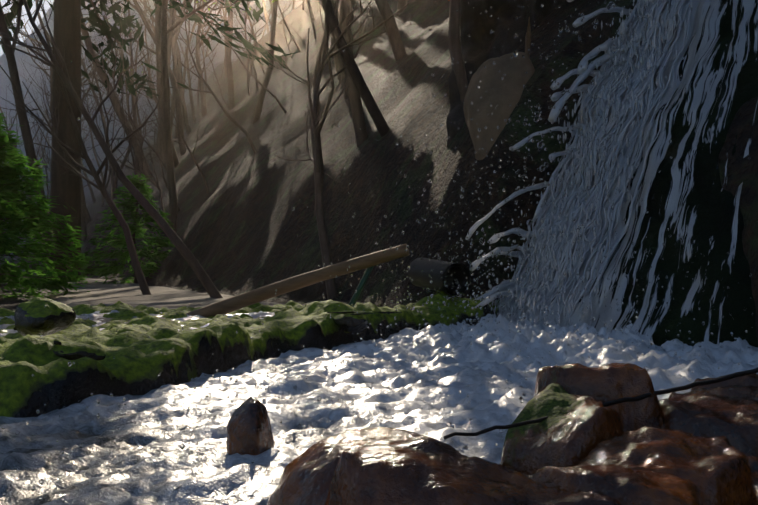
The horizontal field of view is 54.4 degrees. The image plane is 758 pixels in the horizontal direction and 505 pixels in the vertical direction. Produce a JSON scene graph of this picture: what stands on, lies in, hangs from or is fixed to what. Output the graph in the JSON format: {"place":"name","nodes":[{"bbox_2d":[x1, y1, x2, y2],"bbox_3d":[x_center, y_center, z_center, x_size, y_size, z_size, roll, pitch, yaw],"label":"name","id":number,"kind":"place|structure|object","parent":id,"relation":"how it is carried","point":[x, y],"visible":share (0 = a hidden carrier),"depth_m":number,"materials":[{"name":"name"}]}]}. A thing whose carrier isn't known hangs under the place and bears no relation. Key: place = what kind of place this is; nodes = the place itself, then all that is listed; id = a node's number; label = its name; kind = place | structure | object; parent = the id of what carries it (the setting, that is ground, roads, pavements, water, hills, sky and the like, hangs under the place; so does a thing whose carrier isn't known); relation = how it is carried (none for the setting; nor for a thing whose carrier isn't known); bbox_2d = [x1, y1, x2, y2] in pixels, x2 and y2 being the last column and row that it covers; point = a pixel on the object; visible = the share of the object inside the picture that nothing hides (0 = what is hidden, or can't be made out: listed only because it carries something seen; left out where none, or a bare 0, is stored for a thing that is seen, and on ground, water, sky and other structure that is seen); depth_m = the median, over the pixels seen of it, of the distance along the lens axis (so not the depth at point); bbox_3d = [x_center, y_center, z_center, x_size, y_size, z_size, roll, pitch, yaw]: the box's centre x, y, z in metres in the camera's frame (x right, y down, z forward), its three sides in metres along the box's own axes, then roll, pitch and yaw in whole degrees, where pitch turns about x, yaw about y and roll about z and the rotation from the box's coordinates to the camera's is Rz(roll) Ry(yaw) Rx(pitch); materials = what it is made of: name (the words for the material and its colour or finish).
{"place":"outdoors","nodes":[
{"label":"outdoors","id":0,"kind":"place"},
{"bbox_2d":[23,270,284,322],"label":"path dirt","id":1,"kind":"structure","parent":0,"point":[167,297],"depth_m":6.15,"materials":[{"name":"brown soil"}]},
{"bbox_2d":[186,244,408,317],"bbox_3d":[-0.411,0.165,3.602,1.128,0.412,0.078,0,-1,10],"label":"log rail","id":2,"kind":"object","parent":1,"relation":"on","point":[246,299],"visible":0.96,"depth_m":3.58,"materials":[{"name":"brown wood"}]},
{"bbox_2d":[0,291,498,417],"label":"moss bank","id":3,"kind":"structure","parent":0,"point":[24,393],"depth_m":1.99,"materials":[{"name":"green plant"}]},
{"bbox_2d":[13,297,75,335],"bbox_3d":[-1.029,0.200,2.293,0.152,0.122,0.180,-1,-1,32],"label":"rock","id":4,"kind":"object","parent":3,"relation":"on","point":[53,317],"visible":0.94,"depth_m":2.23,"materials":[{"name":"green stone"}]},
{"bbox_2d":[52,339,105,359],"bbox_3d":[-0.707,0.237,1.690,0.182,0.087,0.114,0,-1,-7],"label":"rock","id":5,"kind":"object","parent":3,"relation":"on","point":[68,350],"visible":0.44,"depth_m":1.65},
{"bbox_2d":[349,266,373,306],"bbox_3d":[-0.092,0.176,3.565,0.171,0.293,0.033,0,-1,6],"label":"stem","id":6,"kind":"object","parent":3,"relation":"on","point":[361,285],"visible":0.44,"depth_m":3.56,"materials":[{"name":"green plant"}]},
{"bbox_2d":[327,311,401,334],"bbox_3d":[-0.035,0.233,2.455,0.291,0.084,0.118,-1,-1,33],"label":"rock","id":7,"kind":"object","parent":3,"relation":"on","point":[346,322],"visible":1,"depth_m":2.44,"materials":[{"name":"stone"}]},
{"bbox_2d":[408,257,469,294],"bbox_3d":[0.286,0.112,3.586,0.150,0.180,0.389,0,-1,-22],"label":"log","id":8,"kind":"object","parent":3,"relation":"on","point":[416,274],"visible":0.9,"depth_m":3.52,"materials":[{"name":"grey wood"}]},
{"bbox_2d":[0,0,757,339],"bbox_3d":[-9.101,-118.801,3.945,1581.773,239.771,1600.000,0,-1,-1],"label":"cliff","id":9,"kind":"structure","parent":0,"point":[366,174],"depth_m":7.17,"materials":[{"name":"stone"}]},
{"bbox_2d":[0,113,53,281],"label":"young spruce tree","id":10,"kind":"object","parent":9,"relation":"on","point":[5,268],"depth_m":9.97,"materials":[{"name":"green plant"}]},
{"bbox_2d":[0,116,91,299],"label":"young spruce tree","id":11,"kind":"object","parent":9,"relation":"on","point":[16,227],"depth_m":6.17,"materials":[{"name":"green plant"}]},
{"bbox_2d":[77,173,173,283],"bbox_3d":[-3.645,-0.277,11.123,1.728,1.901,1.806,0,-1,-1],"label":"young spruce tree","id":12,"kind":"object","parent":9,"relation":"on","point":[140,186],"depth_m":10.98,"materials":[{"name":"green plant"}]},
{"bbox_2d":[0,0,297,281],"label":"tree","id":13,"kind":"object","parent":9,"relation":"on","point":[62,182],"depth_m":11.99,"materials":[{"name":"brown wood"}]},
{"bbox_2d":[82,0,275,165],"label":"leaves","id":14,"kind":"object","parent":9,"relation":"on","point":[196,2],"visible":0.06,"depth_m":14.05,"materials":[{"name":"green plant"}]},
{"bbox_2d":[0,0,467,299],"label":"bare trees","id":15,"kind":"object","parent":9,"relation":"on","point":[356,87],"visible":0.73,"depth_m":9.76,"materials":[{"name":"brown plant"}]},
{"bbox_2d":[1,0,757,503],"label":"water droplets","id":16,"kind":"object","parent":9,"relation":"on","point":[481,242],"visible":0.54,"depth_m":2.76,"materials":[{"name":"white liquid"}]},
{"bbox_2d":[463,17,534,159],"bbox_3d":[0.712,-0.898,4.366,0.411,0.893,0.436,0,-1,3],"label":"rock","id":17,"kind":"object","parent":9,"relation":"on","point":[509,87],"visible":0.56,"depth_m":4.21,"materials":[{"name":"grey stone"}]},
{"bbox_2d":[446,0,567,146],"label":"rock","id":18,"kind":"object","parent":9,"relation":"on","point":[475,51],"depth_m":5.05,"materials":[{"name":"black stone"}]},
{"bbox_2d":[525,0,757,347],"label":"rock face","id":19,"kind":"object","parent":9,"relation":"on","point":[717,215],"depth_m":2.73},
{"bbox_2d":[496,0,757,345],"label":"waterfall","id":20,"kind":"structure","parent":19,"relation":"on","point":[698,16],"depth_m":2.94,"materials":[{"name":"white liquid"}]},
{"bbox_2d":[0,310,757,504],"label":"water stream","id":21,"kind":"structure","parent":0,"point":[156,461],"depth_m":1.46,"materials":[{"name":"white liquid"}]},
{"bbox_2d":[226,396,274,454],"bbox_3d":[-0.191,0.298,1.118,0.076,0.144,0.072,-15,11,-23],"label":"stream rock","id":22,"kind":"object","parent":21,"relation":"in","point":[258,425],"visible":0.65,"depth_m":1.10,"materials":[{"name":"stone"}]},
{"bbox_2d":[267,427,460,504],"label":"boulder","id":23,"kind":"object","parent":21,"relation":"on","point":[318,461],"visible":0.44,"depth_m":0.69,"materials":[{"name":"brown stone"}]},
{"bbox_2d":[325,363,757,504],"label":"shelf rock","id":24,"kind":"object","parent":21,"relation":"in","point":[603,466],"visible":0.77,"depth_m":0.61,"materials":[{"name":"brown stone"}]},
{"bbox_2d":[443,367,757,438],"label":"twig","id":25,"kind":"object","parent":24,"relation":"on","point":[676,389],"visible":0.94,"depth_m":0.78,"materials":[{"name":"brown wood"}]},
{"bbox_2d":[465,0,692,327],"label":"waterfall strands","id":26,"kind":"object","parent":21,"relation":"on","point":[584,74],"visible":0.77,"depth_m":3.34},
{"bbox_2d":[488,0,691,327],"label":"waterfall beads","id":27,"kind":"object","parent":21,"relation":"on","point":[672,26],"visible":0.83,"depth_m":3.29},
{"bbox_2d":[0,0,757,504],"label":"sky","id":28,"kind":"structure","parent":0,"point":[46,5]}
]}

